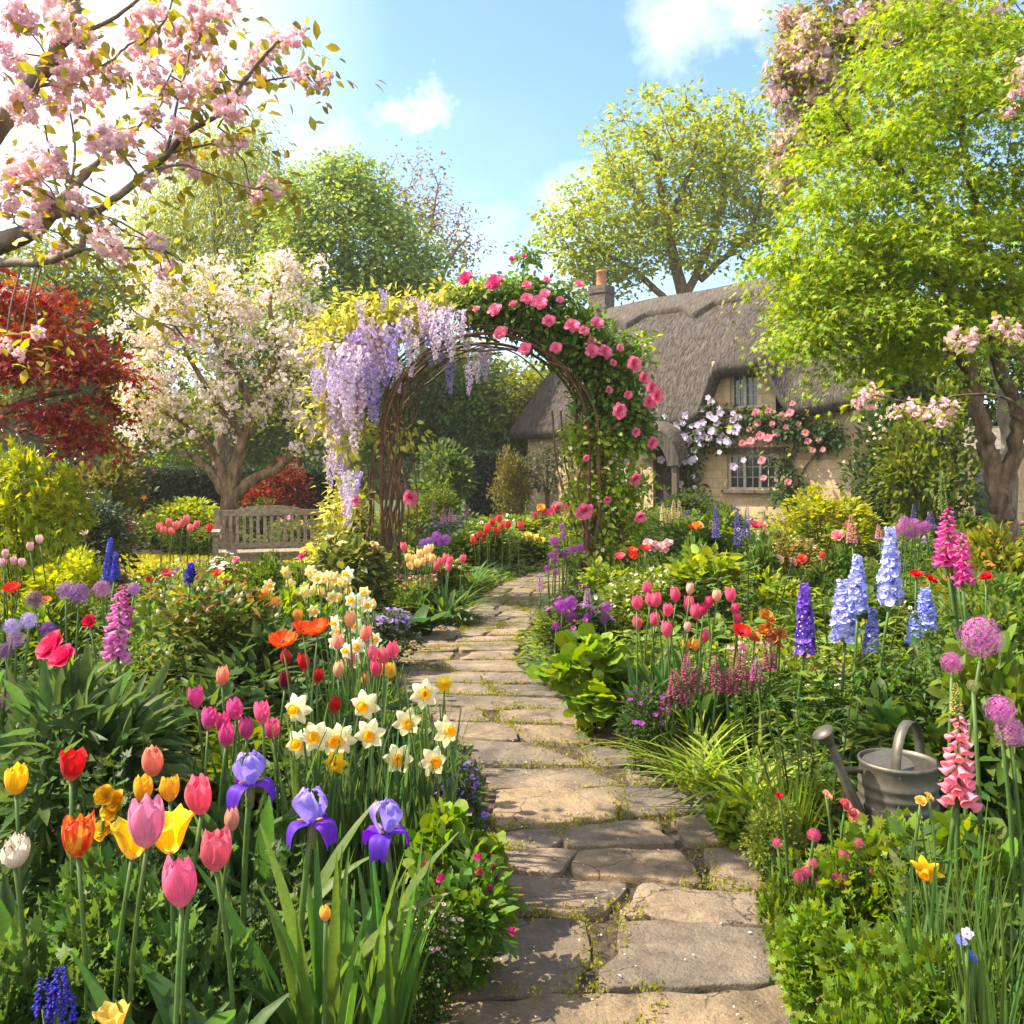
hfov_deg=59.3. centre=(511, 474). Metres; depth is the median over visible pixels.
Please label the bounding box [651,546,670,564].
border rose
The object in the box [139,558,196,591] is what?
white flowered perennial
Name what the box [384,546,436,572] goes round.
yellow flowered perennial
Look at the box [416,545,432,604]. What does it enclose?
tulip
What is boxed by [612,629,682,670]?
border perennial
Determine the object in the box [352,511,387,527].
violet flowered perennial
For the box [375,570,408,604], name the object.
pink flowered perennial
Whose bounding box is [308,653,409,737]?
narcissus leaves
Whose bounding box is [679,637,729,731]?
tulip
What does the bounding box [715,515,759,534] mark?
garden perennial
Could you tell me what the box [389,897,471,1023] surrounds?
soapwort
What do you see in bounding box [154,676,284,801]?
leafy perennial
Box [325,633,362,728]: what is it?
tulip
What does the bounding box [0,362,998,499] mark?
distant wood
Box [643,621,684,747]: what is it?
tulip
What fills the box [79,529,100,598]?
border rose
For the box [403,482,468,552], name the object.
laurel shrub
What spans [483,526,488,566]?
tulip
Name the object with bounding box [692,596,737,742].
tulip
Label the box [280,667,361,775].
tulip
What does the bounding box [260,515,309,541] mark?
pink flowered perennial
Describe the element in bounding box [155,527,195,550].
pink flowered perennial
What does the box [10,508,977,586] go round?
border foliage
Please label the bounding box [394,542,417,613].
tulip
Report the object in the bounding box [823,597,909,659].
border perennial
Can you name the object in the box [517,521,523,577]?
tulip
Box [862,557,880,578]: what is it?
white flowered perennial
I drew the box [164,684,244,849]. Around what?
tulip
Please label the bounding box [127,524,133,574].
tulip
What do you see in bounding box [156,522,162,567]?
tulip
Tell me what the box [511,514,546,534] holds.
garden perennial
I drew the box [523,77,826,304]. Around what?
oak tree
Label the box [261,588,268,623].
tulip
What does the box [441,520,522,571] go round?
white flowered perennial
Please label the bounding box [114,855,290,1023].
tulip
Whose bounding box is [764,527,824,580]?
spirea
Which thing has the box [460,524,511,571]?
garden perennial
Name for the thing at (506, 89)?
sky
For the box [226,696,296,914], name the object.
tulip
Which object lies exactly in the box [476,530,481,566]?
tulip
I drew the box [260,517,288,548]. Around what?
garden perennial
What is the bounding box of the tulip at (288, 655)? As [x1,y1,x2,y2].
[243,647,295,803]
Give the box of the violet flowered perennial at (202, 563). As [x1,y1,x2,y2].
[185,558,214,587]
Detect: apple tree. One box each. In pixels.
[83,238,357,566]
[742,0,1023,545]
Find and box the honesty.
[532,584,624,653]
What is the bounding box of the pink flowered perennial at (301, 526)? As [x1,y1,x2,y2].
[274,520,309,547]
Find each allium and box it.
[0,642,14,664]
[0,693,8,724]
[1,618,21,726]
[6,630,25,681]
[19,613,37,683]
[24,590,44,672]
[36,621,57,845]
[55,581,75,666]
[66,583,91,661]
[92,580,111,662]
[125,582,139,667]
[419,539,428,548]
[425,537,434,544]
[432,531,441,554]
[436,536,445,556]
[441,534,450,551]
[544,565,550,618]
[547,552,553,606]
[548,536,555,596]
[551,556,558,597]
[552,568,558,596]
[552,622,559,653]
[553,538,560,596]
[555,548,561,594]
[555,599,568,650]
[558,523,566,596]
[559,531,566,592]
[562,550,568,595]
[564,596,577,628]
[565,611,578,624]
[568,545,576,588]
[576,543,583,593]
[583,612,592,622]
[600,602,610,632]
[600,614,607,631]
[888,529,900,545]
[896,522,907,590]
[899,516,910,577]
[901,529,913,588]
[907,528,919,592]
[909,518,921,592]
[915,524,925,594]
[920,521,931,573]
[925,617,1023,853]
[940,651,963,809]
[956,615,1004,815]
[966,679,982,905]
[982,694,1016,986]
[993,718,1023,982]
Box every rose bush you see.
[305,522,403,616]
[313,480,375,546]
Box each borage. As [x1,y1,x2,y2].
[863,932,966,1023]
[868,927,977,1023]
[917,950,1009,1023]
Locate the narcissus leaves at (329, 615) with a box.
[289,594,345,661]
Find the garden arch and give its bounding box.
[380,332,590,571]
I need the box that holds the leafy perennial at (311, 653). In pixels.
[247,607,340,689]
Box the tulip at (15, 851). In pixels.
[0,832,96,1023]
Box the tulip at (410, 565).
[407,561,413,587]
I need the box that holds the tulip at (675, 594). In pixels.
[652,586,693,725]
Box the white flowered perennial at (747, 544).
[724,528,780,561]
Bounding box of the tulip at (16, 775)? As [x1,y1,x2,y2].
[0,762,50,967]
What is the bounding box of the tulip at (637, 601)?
[621,595,672,746]
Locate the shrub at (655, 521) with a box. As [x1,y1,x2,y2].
[615,507,673,554]
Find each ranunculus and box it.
[888,569,943,700]
[899,573,943,715]
[927,576,988,705]
[961,571,993,698]
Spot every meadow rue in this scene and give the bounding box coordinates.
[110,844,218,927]
[222,834,310,1023]
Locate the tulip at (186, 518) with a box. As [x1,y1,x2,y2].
[183,515,189,522]
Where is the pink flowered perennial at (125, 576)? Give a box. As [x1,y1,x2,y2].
[89,564,137,616]
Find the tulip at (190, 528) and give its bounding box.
[187,524,193,564]
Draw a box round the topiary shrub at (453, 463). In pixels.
[404,436,480,523]
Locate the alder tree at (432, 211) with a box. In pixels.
[369,138,496,491]
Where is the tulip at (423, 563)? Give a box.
[417,556,436,598]
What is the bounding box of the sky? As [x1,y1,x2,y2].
[0,0,1023,468]
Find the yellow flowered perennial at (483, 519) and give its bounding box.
[451,517,527,557]
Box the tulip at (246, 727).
[225,716,275,925]
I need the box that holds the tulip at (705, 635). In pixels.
[700,628,708,673]
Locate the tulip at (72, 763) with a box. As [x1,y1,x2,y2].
[40,747,100,1017]
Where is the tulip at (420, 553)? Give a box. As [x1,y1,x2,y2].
[401,549,432,605]
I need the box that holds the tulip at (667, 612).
[651,603,696,702]
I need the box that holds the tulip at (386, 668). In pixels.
[381,662,412,747]
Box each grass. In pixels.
[98,552,310,596]
[504,638,578,688]
[567,674,689,734]
[584,711,791,792]
[720,726,854,861]
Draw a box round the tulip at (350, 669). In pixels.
[345,654,389,714]
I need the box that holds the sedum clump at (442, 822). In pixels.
[400,796,510,927]
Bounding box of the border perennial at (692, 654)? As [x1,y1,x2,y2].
[654,640,722,684]
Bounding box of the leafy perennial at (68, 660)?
[18,641,102,680]
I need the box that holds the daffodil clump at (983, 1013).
[944,872,1023,1023]
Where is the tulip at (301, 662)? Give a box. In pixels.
[278,652,322,783]
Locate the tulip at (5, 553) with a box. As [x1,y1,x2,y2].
[0,549,21,669]
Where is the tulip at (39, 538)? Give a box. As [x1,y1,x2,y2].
[8,534,46,664]
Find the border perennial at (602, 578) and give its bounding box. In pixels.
[575,556,636,611]
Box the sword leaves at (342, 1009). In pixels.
[225,839,415,1023]
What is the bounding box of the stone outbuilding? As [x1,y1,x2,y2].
[927,426,1023,521]
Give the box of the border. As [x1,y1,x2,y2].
[0,532,1023,750]
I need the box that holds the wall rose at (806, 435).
[719,401,859,517]
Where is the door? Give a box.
[656,447,685,510]
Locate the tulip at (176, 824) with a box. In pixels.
[155,803,238,1013]
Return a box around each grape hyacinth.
[30,977,53,1023]
[43,982,64,1023]
[47,965,71,1023]
[56,989,78,1023]
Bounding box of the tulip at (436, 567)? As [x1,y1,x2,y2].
[433,562,439,606]
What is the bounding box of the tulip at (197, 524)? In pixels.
[194,520,199,560]
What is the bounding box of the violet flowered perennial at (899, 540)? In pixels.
[859,530,938,585]
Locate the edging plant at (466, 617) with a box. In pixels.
[451,608,481,626]
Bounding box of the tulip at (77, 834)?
[61,809,95,1023]
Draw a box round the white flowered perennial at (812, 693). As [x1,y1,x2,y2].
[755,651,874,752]
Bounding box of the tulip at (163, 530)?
[160,526,166,566]
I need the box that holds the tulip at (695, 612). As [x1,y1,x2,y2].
[690,602,723,688]
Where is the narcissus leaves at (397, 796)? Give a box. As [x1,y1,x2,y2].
[314,699,475,892]
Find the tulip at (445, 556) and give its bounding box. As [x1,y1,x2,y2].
[432,553,458,610]
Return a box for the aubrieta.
[414,759,491,832]
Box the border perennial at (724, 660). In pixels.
[649,641,773,704]
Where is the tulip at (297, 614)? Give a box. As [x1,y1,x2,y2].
[293,609,301,646]
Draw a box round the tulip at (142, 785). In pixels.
[130,773,205,926]
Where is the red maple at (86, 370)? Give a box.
[0,268,163,499]
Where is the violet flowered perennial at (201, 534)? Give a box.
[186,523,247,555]
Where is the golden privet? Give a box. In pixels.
[757,482,892,557]
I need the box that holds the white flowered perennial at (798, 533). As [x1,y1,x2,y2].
[772,529,822,544]
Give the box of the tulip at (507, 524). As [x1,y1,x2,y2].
[505,520,510,575]
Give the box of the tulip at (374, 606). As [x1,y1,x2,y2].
[371,598,378,660]
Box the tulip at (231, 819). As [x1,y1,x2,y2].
[215,806,238,973]
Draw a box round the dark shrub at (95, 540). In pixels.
[42,488,150,572]
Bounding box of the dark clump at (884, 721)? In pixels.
[819,666,1023,818]
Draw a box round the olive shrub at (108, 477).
[52,445,145,568]
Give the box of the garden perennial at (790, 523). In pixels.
[783,514,818,533]
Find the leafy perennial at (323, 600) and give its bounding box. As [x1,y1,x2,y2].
[309,592,345,607]
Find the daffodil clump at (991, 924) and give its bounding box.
[860,795,1023,1022]
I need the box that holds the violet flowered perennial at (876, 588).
[868,579,910,607]
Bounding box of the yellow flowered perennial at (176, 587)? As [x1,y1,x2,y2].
[161,571,243,605]
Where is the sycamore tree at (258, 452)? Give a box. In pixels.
[128,306,420,467]
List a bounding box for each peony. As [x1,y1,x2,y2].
[0,629,91,911]
[10,642,116,919]
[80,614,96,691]
[94,566,308,696]
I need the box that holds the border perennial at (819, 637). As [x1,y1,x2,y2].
[816,624,888,669]
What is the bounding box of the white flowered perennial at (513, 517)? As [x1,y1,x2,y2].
[497,513,539,537]
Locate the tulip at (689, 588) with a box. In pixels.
[667,581,717,723]
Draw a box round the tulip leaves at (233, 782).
[185,730,288,829]
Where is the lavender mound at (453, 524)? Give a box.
[413,515,488,556]
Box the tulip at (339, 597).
[337,592,341,615]
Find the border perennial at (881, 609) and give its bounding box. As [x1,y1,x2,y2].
[828,585,911,664]
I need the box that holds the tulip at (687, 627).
[662,621,700,738]
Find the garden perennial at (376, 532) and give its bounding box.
[359,523,419,548]
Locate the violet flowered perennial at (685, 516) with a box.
[663,508,705,535]
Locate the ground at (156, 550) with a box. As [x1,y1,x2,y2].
[0,496,1023,1019]
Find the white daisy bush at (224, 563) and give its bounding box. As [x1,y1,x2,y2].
[202,551,246,587]
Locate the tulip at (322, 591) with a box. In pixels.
[318,586,330,654]
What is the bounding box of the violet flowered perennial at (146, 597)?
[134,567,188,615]
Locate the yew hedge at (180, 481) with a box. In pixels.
[43,463,342,540]
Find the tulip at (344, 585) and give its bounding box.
[325,580,346,659]
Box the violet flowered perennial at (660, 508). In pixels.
[651,506,678,521]
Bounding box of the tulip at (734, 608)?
[711,602,755,753]
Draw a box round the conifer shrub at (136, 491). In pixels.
[83,433,158,552]
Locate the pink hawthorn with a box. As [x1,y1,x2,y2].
[840,56,1023,447]
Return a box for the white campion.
[589,565,683,651]
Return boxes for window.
[721,454,776,492]
[724,373,760,411]
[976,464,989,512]
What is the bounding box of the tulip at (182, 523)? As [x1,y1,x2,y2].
[179,518,185,561]
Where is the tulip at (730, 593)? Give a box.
[717,587,765,728]
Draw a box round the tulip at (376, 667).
[370,659,400,744]
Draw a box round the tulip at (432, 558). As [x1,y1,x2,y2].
[426,554,440,614]
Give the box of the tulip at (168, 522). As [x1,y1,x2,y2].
[166,518,171,567]
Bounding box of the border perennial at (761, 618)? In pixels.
[726,603,788,650]
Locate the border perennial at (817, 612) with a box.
[778,596,857,664]
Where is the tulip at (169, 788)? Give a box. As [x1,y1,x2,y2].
[93,774,222,965]
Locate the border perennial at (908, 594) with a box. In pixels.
[901,585,946,612]
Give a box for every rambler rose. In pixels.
[835,388,944,526]
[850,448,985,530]
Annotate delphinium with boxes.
[68,537,144,658]
[84,551,144,661]
[149,562,220,687]
[759,582,845,803]
[790,579,893,788]
[805,554,909,786]
[832,607,914,748]
[841,526,934,740]
[860,610,962,741]
[885,586,945,740]
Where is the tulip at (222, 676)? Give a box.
[179,664,256,807]
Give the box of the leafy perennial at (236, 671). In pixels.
[171,663,312,706]
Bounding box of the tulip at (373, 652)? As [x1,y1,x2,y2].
[332,644,396,738]
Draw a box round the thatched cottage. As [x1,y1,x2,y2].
[510,264,926,531]
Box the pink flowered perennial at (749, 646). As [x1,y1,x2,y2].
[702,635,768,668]
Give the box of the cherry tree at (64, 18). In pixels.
[0,0,385,383]
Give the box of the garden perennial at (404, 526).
[375,521,417,540]
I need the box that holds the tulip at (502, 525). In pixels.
[499,522,504,563]
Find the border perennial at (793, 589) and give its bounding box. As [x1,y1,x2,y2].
[742,565,803,625]
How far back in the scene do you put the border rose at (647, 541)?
8.19 m
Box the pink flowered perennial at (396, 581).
[369,572,416,606]
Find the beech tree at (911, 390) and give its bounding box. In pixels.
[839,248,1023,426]
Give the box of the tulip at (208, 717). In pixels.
[172,706,226,926]
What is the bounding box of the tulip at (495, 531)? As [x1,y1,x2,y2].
[493,527,498,566]
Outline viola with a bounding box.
[612,682,681,773]
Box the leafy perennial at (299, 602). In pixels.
[257,580,378,646]
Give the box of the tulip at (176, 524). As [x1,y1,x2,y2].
[172,520,179,563]
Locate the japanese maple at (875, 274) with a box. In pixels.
[716,0,1023,544]
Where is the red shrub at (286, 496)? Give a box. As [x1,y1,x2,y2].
[238,454,322,534]
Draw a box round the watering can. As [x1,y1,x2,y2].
[812,720,939,881]
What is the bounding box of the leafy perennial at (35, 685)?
[1,654,130,712]
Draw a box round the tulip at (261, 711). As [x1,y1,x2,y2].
[209,699,297,940]
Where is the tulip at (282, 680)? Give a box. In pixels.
[273,670,301,809]
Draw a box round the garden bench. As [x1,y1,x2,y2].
[211,506,327,564]
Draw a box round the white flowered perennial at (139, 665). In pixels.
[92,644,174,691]
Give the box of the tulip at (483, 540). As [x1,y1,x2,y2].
[481,537,486,570]
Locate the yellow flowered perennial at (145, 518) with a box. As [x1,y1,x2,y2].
[130,507,165,547]
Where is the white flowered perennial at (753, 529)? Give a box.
[732,526,765,540]
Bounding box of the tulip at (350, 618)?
[318,610,363,734]
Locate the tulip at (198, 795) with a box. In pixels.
[181,773,235,1023]
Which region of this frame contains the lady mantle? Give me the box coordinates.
[705,795,762,849]
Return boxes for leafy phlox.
[708,637,796,672]
[922,631,1004,681]
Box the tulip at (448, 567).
[431,562,466,625]
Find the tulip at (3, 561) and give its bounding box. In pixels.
[0,558,8,676]
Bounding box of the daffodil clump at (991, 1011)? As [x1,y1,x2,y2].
[940,828,1023,1023]
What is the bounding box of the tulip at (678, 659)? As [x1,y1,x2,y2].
[673,596,717,680]
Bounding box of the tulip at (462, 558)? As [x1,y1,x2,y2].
[439,554,473,606]
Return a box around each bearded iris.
[42,749,376,1023]
[145,786,459,1023]
[357,798,409,1023]
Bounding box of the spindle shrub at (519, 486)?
[485,443,533,518]
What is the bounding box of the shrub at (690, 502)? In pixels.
[657,487,743,519]
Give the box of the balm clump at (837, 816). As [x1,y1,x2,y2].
[745,694,893,853]
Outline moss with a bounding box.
[398,568,824,1023]
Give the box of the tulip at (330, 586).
[326,581,333,616]
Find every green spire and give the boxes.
[937,468,960,643]
[949,683,963,916]
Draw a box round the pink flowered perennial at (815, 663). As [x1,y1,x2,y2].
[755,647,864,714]
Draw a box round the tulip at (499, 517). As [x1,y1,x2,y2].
[496,514,502,576]
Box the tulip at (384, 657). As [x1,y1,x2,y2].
[378,647,399,731]
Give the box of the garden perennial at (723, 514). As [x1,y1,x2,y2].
[678,510,752,540]
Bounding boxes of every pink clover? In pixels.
[753,838,803,985]
[783,869,812,967]
[789,866,811,911]
[794,828,842,918]
[798,859,835,922]
[831,871,852,932]
[833,872,849,926]
[834,849,871,930]
[836,838,885,927]
[864,867,878,928]
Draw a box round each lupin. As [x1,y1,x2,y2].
[421,500,442,558]
[433,507,452,555]
[440,508,459,558]
[462,505,475,561]
[522,573,551,624]
[564,588,614,642]
[649,504,674,539]
[657,510,679,538]
[664,500,684,544]
[671,500,687,538]
[709,503,734,559]
[726,505,752,561]
[729,502,742,561]
[747,508,767,555]
[822,514,876,595]
[863,524,882,601]
[898,503,926,591]
[912,512,942,595]
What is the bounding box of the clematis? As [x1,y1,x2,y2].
[642,394,746,506]
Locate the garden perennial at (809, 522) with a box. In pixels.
[768,518,836,570]
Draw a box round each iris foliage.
[453,546,526,570]
[456,559,528,588]
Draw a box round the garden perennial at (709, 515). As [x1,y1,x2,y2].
[696,500,741,528]
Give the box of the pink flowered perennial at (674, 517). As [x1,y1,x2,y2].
[664,511,688,533]
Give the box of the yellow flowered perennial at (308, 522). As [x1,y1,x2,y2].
[294,516,316,541]
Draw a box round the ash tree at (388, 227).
[231,135,470,493]
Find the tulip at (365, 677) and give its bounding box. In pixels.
[360,671,389,735]
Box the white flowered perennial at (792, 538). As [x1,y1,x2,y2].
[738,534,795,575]
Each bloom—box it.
[759,791,793,945]
[813,790,834,861]
[828,798,854,841]
[847,808,859,824]
[895,795,950,954]
[901,792,950,949]
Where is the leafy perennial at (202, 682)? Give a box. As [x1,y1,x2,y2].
[165,673,283,729]
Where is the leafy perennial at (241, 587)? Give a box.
[200,581,288,619]
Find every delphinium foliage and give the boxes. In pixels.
[772,587,927,681]
[796,630,939,761]
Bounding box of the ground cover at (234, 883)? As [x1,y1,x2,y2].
[0,639,1023,1023]
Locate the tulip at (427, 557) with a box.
[422,552,437,594]
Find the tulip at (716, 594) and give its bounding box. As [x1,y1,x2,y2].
[691,589,741,733]
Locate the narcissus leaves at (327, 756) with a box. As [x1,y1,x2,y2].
[238,706,370,837]
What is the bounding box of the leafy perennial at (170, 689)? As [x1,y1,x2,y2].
[85,686,173,696]
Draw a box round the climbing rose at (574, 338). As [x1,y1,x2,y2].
[352,232,670,593]
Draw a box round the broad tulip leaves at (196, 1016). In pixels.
[188,1005,226,1023]
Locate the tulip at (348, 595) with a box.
[341,586,373,631]
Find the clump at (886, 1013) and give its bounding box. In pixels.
[815,959,911,1023]
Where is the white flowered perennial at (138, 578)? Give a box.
[109,576,145,604]
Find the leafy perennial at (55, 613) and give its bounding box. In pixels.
[0,593,103,678]
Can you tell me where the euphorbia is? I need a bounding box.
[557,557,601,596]
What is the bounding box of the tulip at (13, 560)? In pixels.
[0,556,21,671]
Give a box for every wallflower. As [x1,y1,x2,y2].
[74,784,114,973]
[82,805,145,919]
[94,820,110,968]
[106,789,151,923]
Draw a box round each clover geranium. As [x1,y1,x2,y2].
[766,895,862,1023]
[768,838,894,930]
[794,915,954,1008]
[807,806,929,927]
[841,912,1023,1023]
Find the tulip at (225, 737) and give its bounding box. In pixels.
[197,722,287,933]
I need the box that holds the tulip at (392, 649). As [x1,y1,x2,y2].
[375,640,405,796]
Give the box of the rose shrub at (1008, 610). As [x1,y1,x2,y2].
[907,567,1023,672]
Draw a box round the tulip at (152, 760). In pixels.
[138,744,222,940]
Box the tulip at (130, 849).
[61,816,150,1022]
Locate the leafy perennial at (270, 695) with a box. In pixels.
[200,673,315,812]
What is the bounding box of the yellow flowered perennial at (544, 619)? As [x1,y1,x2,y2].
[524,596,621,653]
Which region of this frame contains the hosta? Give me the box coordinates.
[386,604,455,638]
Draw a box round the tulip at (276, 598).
[270,596,278,618]
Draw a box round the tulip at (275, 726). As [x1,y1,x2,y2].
[263,717,296,902]
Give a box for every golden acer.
[0,432,104,637]
[10,543,114,636]
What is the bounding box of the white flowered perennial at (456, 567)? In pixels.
[424,558,474,593]
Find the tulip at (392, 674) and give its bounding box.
[387,662,423,740]
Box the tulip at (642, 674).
[632,592,672,734]
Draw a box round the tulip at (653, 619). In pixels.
[632,612,659,677]
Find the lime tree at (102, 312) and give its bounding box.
[0,211,209,466]
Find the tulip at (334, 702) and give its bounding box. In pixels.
[321,696,365,813]
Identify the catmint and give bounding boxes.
[354,607,428,668]
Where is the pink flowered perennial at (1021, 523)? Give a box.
[1019,521,1023,541]
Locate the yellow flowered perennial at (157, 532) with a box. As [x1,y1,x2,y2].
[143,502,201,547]
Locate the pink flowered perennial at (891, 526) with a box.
[870,519,928,551]
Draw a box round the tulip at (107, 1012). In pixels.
[92,999,129,1023]
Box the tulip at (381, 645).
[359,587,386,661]
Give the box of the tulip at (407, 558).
[398,553,417,595]
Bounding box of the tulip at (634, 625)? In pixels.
[609,616,660,702]
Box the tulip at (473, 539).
[470,536,476,565]
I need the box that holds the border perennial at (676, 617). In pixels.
[658,595,688,644]
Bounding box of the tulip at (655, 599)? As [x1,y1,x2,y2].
[634,591,671,745]
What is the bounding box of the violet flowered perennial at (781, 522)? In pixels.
[773,518,790,531]
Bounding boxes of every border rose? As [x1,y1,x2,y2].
[35,504,58,568]
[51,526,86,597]
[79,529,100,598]
[112,576,168,667]
[128,568,173,659]
[165,577,224,652]
[206,568,237,618]
[220,556,249,589]
[222,580,250,622]
[282,552,320,596]
[508,533,526,563]
[516,537,529,564]
[520,531,538,564]
[523,539,540,564]
[529,534,545,564]
[532,512,540,518]
[535,503,546,526]
[535,537,552,563]
[540,508,550,539]
[545,508,555,550]
[548,501,560,525]
[556,505,565,529]
[561,503,573,524]
[631,538,661,579]
[634,546,657,576]
[638,540,668,575]
[648,541,670,566]
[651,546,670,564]
[656,539,675,565]
[675,524,708,564]
[678,521,720,576]
[738,520,763,603]
[742,520,779,595]
[776,555,799,620]
[782,557,811,592]
[796,554,825,601]
[803,551,839,600]
[814,530,850,585]
[814,568,835,602]
[825,523,871,594]
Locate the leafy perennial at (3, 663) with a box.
[0,640,13,669]
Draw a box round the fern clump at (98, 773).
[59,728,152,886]
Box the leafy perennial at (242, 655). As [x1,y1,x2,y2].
[163,616,373,722]
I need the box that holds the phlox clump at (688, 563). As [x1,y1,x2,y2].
[640,542,757,639]
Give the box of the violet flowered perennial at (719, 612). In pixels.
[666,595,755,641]
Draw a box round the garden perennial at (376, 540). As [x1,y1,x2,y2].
[374,535,420,549]
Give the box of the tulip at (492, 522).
[489,518,494,568]
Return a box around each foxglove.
[72,584,182,794]
[84,592,142,783]
[886,713,1023,1013]
[898,507,987,787]
[911,532,1009,805]
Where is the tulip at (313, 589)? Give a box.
[310,585,315,598]
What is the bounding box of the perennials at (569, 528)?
[536,511,600,564]
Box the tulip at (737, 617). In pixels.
[718,612,763,711]
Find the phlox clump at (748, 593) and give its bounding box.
[687,552,802,657]
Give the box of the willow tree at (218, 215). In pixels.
[70,95,329,465]
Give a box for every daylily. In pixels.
[385,584,505,624]
[605,716,846,822]
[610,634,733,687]
[613,688,795,767]
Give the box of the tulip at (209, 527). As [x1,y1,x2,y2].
[206,523,213,565]
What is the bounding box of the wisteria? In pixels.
[291,267,544,583]
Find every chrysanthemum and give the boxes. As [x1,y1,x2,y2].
[722,632,794,752]
[736,621,797,751]
[736,624,801,746]
[739,609,792,750]
[739,631,797,761]
[754,627,811,748]
[755,640,811,751]
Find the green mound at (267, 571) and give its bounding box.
[229,549,286,597]
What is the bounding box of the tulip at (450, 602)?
[439,556,462,625]
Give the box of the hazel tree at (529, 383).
[421,319,548,514]
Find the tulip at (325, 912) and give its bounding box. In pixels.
[319,904,330,1023]
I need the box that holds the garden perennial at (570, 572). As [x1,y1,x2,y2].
[544,531,634,588]
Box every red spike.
[658,691,673,767]
[666,668,682,769]
[678,678,694,757]
[680,654,695,758]
[691,665,705,743]
[708,654,723,744]
[718,668,734,770]
[725,665,740,773]
[733,643,749,773]
[744,666,760,756]
[750,656,763,754]
[762,637,777,759]
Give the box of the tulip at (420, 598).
[403,558,428,612]
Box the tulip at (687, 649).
[664,639,717,717]
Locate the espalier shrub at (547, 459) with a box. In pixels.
[519,438,573,514]
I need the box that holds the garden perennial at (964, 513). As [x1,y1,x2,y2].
[928,509,1023,545]
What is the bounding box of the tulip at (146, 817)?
[71,793,229,1023]
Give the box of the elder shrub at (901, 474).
[862,376,988,535]
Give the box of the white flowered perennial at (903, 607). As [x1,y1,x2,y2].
[895,601,912,654]
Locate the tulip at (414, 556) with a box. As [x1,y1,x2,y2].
[411,554,417,594]
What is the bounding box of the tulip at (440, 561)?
[430,557,444,613]
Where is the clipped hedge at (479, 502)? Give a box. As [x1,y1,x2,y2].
[463,449,519,519]
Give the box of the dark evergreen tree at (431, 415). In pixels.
[356,333,525,502]
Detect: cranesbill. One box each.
[0,911,99,1023]
[1,839,205,1023]
[101,905,264,1023]
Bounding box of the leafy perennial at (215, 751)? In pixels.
[138,715,326,826]
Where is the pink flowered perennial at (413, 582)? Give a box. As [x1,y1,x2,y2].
[382,573,439,614]
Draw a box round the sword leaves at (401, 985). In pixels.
[339,825,444,1023]
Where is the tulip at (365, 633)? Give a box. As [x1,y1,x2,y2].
[336,624,392,774]
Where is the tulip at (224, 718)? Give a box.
[192,711,263,843]
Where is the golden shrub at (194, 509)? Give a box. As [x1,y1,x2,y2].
[144,495,239,554]
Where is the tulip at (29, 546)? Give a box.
[0,542,36,672]
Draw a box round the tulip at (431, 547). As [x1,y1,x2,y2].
[427,544,439,597]
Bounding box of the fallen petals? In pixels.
[433,688,782,1023]
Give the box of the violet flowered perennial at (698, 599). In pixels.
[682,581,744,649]
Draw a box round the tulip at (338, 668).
[330,661,343,725]
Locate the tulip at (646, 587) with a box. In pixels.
[631,580,666,681]
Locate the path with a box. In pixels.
[389,567,822,1023]
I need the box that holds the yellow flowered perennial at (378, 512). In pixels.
[367,507,379,522]
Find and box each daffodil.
[262,579,275,618]
[269,693,328,894]
[276,728,321,889]
[280,566,291,615]
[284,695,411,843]
[285,578,295,590]
[289,710,344,889]
[293,591,299,599]
[299,585,311,619]
[304,565,316,619]
[304,566,315,619]
[307,605,319,619]
[310,572,324,658]
[310,716,357,888]
[311,723,357,909]
[313,634,344,715]
[315,611,346,705]
[320,573,329,631]
[323,571,333,632]
[324,751,362,920]
[326,590,338,656]
[329,615,342,660]
[329,643,364,715]
[333,571,340,605]
[333,575,339,592]
[333,584,373,698]
[336,578,345,613]
[337,593,372,695]
[338,637,373,716]
[340,575,353,635]
[342,566,354,683]
[343,718,403,906]
[344,653,359,667]
[350,665,396,897]
[351,619,362,669]
[360,586,370,657]
[360,597,375,701]
[362,632,389,706]
[371,733,419,900]
[392,700,437,889]
[403,676,452,829]
[404,741,460,831]
[422,704,463,882]
[427,675,470,786]
[904,840,973,959]
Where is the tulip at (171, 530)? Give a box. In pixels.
[168,527,174,567]
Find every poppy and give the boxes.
[0,581,27,696]
[29,595,51,680]
[258,629,327,868]
[260,620,324,803]
[284,617,349,865]
[613,552,626,598]
[627,547,637,592]
[628,552,639,572]
[640,544,650,567]
[723,623,774,762]
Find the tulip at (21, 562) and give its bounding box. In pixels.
[7,558,25,673]
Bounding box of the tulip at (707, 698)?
[675,603,714,732]
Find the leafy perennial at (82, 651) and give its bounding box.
[24,629,118,658]
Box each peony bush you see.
[0,638,201,921]
[0,658,80,864]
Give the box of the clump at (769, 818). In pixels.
[737,795,808,880]
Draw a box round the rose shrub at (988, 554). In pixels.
[921,517,1023,655]
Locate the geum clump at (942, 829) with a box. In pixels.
[873,805,1019,980]
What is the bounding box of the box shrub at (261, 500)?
[238,496,287,548]
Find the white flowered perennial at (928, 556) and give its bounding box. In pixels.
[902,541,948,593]
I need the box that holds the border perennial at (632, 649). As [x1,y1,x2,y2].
[598,629,689,667]
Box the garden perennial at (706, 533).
[642,518,747,561]
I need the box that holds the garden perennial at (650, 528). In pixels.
[625,517,684,556]
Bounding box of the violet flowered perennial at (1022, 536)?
[1018,522,1023,547]
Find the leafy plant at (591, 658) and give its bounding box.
[526,622,649,736]
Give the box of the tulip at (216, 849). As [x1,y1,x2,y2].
[140,825,252,1023]
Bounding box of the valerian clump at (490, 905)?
[405,831,527,992]

